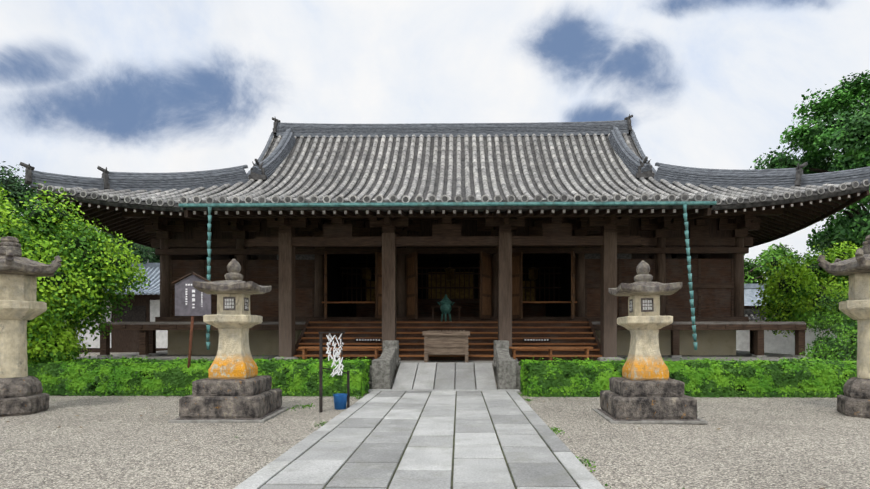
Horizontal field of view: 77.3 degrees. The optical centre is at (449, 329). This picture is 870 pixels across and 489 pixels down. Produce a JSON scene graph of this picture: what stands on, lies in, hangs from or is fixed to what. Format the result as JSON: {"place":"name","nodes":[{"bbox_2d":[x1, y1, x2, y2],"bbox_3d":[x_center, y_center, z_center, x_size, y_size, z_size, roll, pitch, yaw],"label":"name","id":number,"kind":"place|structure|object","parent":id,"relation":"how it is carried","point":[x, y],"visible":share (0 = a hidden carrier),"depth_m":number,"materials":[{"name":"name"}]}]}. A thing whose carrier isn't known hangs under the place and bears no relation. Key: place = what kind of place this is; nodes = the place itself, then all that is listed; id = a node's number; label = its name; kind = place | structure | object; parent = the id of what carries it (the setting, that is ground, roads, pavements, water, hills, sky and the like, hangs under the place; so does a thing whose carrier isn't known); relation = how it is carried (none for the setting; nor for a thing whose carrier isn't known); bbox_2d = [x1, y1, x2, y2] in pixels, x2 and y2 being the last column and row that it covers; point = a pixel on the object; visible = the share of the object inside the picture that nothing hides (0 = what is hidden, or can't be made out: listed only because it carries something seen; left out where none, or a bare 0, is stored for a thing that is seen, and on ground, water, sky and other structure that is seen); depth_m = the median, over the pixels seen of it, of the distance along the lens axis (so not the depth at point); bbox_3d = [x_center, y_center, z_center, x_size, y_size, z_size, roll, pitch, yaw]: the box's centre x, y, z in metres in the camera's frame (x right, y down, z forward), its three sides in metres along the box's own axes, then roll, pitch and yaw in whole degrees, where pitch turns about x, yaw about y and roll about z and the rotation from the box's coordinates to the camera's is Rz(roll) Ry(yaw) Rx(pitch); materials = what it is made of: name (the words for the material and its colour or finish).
{"place":"outdoors","nodes":[
{"label":"outdoors","id":0,"kind":"place"},
{"bbox_2d":[233,391,604,488],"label":"path paving","id":1,"kind":"structure","parent":0,"point":[441,440],"depth_m":6.88,"materials":[{"name":"grey stone"}]},
{"bbox_2d":[368,340,520,392],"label":"ramp","id":2,"kind":"structure","parent":1,"relation":"on","point":[431,377],"depth_m":14.32,"materials":[{"name":"stone"}]},
{"bbox_2d":[0,330,869,488],"bbox_3d":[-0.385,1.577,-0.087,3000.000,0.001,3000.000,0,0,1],"label":"gravel ground","id":3,"kind":"structure","parent":0,"point":[796,443],"depth_m":7.45,"materials":[{"name":"grey gravel"}]},
{"bbox_2d":[0,236,61,416],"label":"lantern","id":4,"kind":"object","parent":3,"relation":"on","point":[21,390],"visible":1,"depth_m":10.07,"materials":[{"name":"stone"}]},
{"bbox_2d":[0,161,103,234],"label":"tree","id":5,"kind":"object","parent":3,"relation":"on","point":[17,180],"depth_m":23.64,"materials":[{"name":"green plant"}]},
{"bbox_2d":[27,308,80,366],"bbox_3d":[-11.735,0.279,13.336,4.612,2.649,3.788,0,0,1],"label":"shrub","id":6,"kind":"object","parent":3,"relation":"on","point":[69,346],"depth_m":13.50,"materials":[{"name":"green plant"}]},
{"bbox_2d":[0,181,150,359],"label":"maple tree","id":7,"kind":"object","parent":3,"relation":"on","point":[82,278],"depth_m":14.49,"materials":[{"name":"green plant"}]},
{"bbox_2d":[74,263,167,351],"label":"side hall","id":8,"kind":"structure","parent":3,"relation":"on","point":[145,307],"depth_m":37.31,"materials":[{"name":"white paint"}]},
{"bbox_2d":[90,230,159,262],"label":"tree","id":9,"kind":"object","parent":3,"relation":"on","point":[152,257],"depth_m":44.29,"materials":[{"name":"green plant"}]},
{"bbox_2d":[171,272,210,395],"bbox_3d":[-6.096,0.105,12.941,1.003,2.949,0.130,0,0,1],"label":"sign board","id":10,"kind":"object","parent":3,"relation":"on","point":[191,300],"visible":0.83,"depth_m":12.92,"materials":[{"name":"brown wood"}]},
{"bbox_2d":[27,355,371,396],"bbox_3d":[-6.161,1.129,13.642,8.312,0.971,1.622,0,0,1],"label":"hedge","id":11,"kind":"object","parent":3,"relation":"on","point":[294,380],"depth_m":12.93,"materials":[{"name":"green plant"}]},
{"bbox_2d":[168,259,289,422],"bbox_3d":[-3.951,0.144,9.979,1.612,2.882,1.614,0,0,-1],"label":"lantern","id":12,"kind":"object","parent":3,"relation":"on","point":[233,388],"visible":1,"depth_m":9.62,"materials":[{"name":"stone"}]},
{"bbox_2d":[318,332,349,411],"bbox_3d":[-2.229,0.811,10.580,0.500,1.530,0.581,0,0,1],"label":"omikuji stand","id":13,"kind":"object","parent":3,"relation":"on","point":[337,354],"visible":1,"depth_m":10.33,"materials":[{"name":"white paper"}]},
{"bbox_2d":[333,393,347,409],"bbox_3d":[-2.165,1.431,10.798,0.290,0.290,0.290,0,0,1],"label":"blue bucket","id":14,"kind":"object","parent":3,"relation":"on","point":[340,401],"visible":0.98,"depth_m":10.70,"materials":[{"name":"blue plastic"}]},
{"bbox_2d":[6,392,835,488],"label":"grass tufts","id":15,"kind":"object","parent":3,"relation":"on","point":[522,395],"visible":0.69,"depth_m":12.57,"materials":[{"name":"green plant"}]},
{"bbox_2d":[74,350,844,382],"bbox_3d":[0.099,1.274,26.159,26.500,0.604,20.600,0,0,1],"label":"platform stone","id":16,"kind":"object","parent":3,"relation":"on","point":[742,355],"visible":0.14,"depth_m":18.86,"materials":[{"name":"grey stone"}]},
{"bbox_2d":[298,346,592,361],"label":"benches","id":17,"kind":"object","parent":16,"relation":"on","point":[305,355],"visible":0.77,"depth_m":16.42,"materials":[{"name":"brown wood"}]},
{"bbox_2d":[423,330,469,361],"bbox_3d":[-0.081,0.501,16.380,1.400,0.950,0.760,0,0,1],"label":"offering box","id":18,"kind":"object","parent":16,"relation":"on","point":[445,342],"visible":0.96,"depth_m":16.05,"materials":[{"name":"brown wood"}]},
{"bbox_2d":[293,318,601,360],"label":"wooden steps","id":19,"kind":"structure","parent":16,"relation":"on","point":[482,336],"depth_m":17.87,"materials":[{"name":"brown wood"}]},
{"bbox_2d":[219,212,678,360],"bbox_3d":[-0.044,-1.286,18.390,13.800,4.526,4.360,0,0,1],"label":"kohai hall","id":20,"kind":"object","parent":16,"relation":"on","point":[337,232],"visible":0.81,"depth_m":16.76,"materials":[{"name":"brown wood"}]},
{"bbox_2d":[168,330,735,354],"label":"foundation wall","id":21,"kind":"structure","parent":16,"relation":"on","point":[709,342],"depth_m":20.44,"materials":[{"name":"brown wood"}]},
{"bbox_2d":[122,208,782,321],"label":"hall body","id":22,"kind":"structure","parent":16,"relation":"on","point":[549,283],"depth_m":20.41,"materials":[{"name":"brown wood"}]},
{"bbox_2d":[431,294,460,320],"bbox_3d":[-0.117,-0.771,19.872,1.100,1.006,0.979,0,0,1],"label":"incense burner","id":23,"kind":"object","parent":22,"relation":"on","point":[445,306],"visible":0.92,"depth_m":19.52,"materials":[{"name":"teal metal"}]},
{"bbox_2d":[354,338,549,340],"bbox_3d":[0.094,0.341,17.760,6.400,0.090,0.014,0,0,1],"label":"stair notice","id":24,"kind":"object","parent":22,"relation":"attached to","point":[367,339],"visible":0.98,"depth_m":17.80,"materials":[{"name":"white"}]},
{"bbox_2d":[37,133,869,259],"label":"roof surface","id":25,"kind":"object","parent":22,"relation":"on","point":[491,209],"visible":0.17,"depth_m":22.73,"materials":[{"name":"grey tile"}]},
{"bbox_2d":[19,114,869,191],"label":"roof ridges","id":26,"kind":"object","parent":25,"relation":"on","point":[634,163],"visible":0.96,"depth_m":22.27,"materials":[{"name":"grey tile"}]},
{"bbox_2d":[179,201,716,349],"bbox_3d":[-0.109,-1.449,14.871,14.600,4.019,0.240,0,0,1],"label":"copper gutter","id":27,"kind":"object","parent":25,"relation":"attached to","point":[684,204],"visible":0.88,"depth_m":14.75,"materials":[{"name":"teal metal"}]},
{"bbox_2d":[37,132,869,210],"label":"roof tiles","id":28,"kind":"object","parent":25,"relation":"on","point":[260,194],"visible":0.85,"depth_m":21.72,"materials":[{"name":"grey tile"}]},
{"bbox_2d":[37,190,869,248],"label":"roof rafters","id":29,"kind":"object","parent":22,"relation":"on","point":[776,227],"visible":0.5,"depth_m":18.02,"materials":[{"name":"brown wood"}]},
{"bbox_2d":[97,322,807,357],"bbox_3d":[0.103,0.351,26.404,24.740,1.250,15.010,0,0,1],"label":"veranda","id":30,"kind":"object","parent":16,"relation":"on","point":[147,338],"visible":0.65,"depth_m":18.94,"materials":[{"name":"brown wood"}]},
{"bbox_2d":[593,260,707,423],"bbox_3d":[3.534,0.164,9.856,1.588,2.835,1.589,-1,-1,4],"label":"lantern","id":31,"kind":"object","parent":3,"relation":"on","point":[645,389],"visible":1,"depth_m":9.48,"materials":[{"name":"stone"}]},
{"bbox_2d":[518,355,856,397],"bbox_3d":[5.909,1.132,13.423,8.282,0.958,1.630,0,0,1],"label":"hedge","id":32,"kind":"object","parent":3,"relation":"on","point":[701,377],"depth_m":12.70,"materials":[{"name":"green plant"}]},
{"bbox_2d":[744,243,813,289],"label":"tree","id":33,"kind":"object","parent":3,"relation":"on","point":[778,252],"depth_m":42.55,"materials":[{"name":"green plant"}]},
{"bbox_2d":[736,284,847,354],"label":"building","id":34,"kind":"structure","parent":3,"relation":"on","point":[778,343],"depth_m":33.45,"materials":[{"name":"plaster"},{"name":"dark wood"},{"name":"tile"}]},
{"bbox_2d":[751,241,861,358],"bbox_3d":[15.591,-0.907,21.794,7.584,5.028,6.700,0,0,1],"label":"maple tree","id":35,"kind":"object","parent":3,"relation":"on","point":[775,294],"depth_m":20.72,"materials":[{"name":"green plant"}]},
{"bbox_2d":[749,70,869,255],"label":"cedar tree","id":36,"kind":"object","parent":3,"relation":"on","point":[819,134],"depth_m":26.70,"materials":[{"name":"green plant"}]},
{"bbox_2d":[791,288,856,337],"bbox_3d":[16.090,-0.214,18.582,7.310,3.688,4.389,0,0,1],"label":"shrub","id":37,"kind":"object","parent":3,"relation":"on","point":[830,318],"depth_m":18.78,"materials":[{"name":"green plant"}]},
{"bbox_2d":[799,318,856,360],"bbox_3d":[11.852,0.627,15.572,4.157,1.916,2.903,0,0,-21],"label":"shrub","id":38,"kind":"object","parent":3,"relation":"on","point":[822,348],"depth_m":15.07,"materials":[{"name":"green plant"}]},
{"bbox_2d":[813,223,864,294],"bbox_3d":[21.605,-2.293,26.567,7.850,7.794,7.753,0,0,1],"label":"maple tree","id":39,"kind":"object","parent":3,"relation":"on","point":[829,244],"depth_m":27.20,"materials":[{"name":"green plant"}]},
{"bbox_2d":[817,235,869,418],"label":"lantern","id":40,"kind":"object","parent":3,"relation":"on","point":[853,400],"visible":1,"depth_m":9.86,"materials":[{"name":"stone"}]},
{"bbox_2d":[0,0,869,281],"label":"sky","id":41,"kind":"structure","parent":0,"point":[138,86],"materials":[{"name":"white"}]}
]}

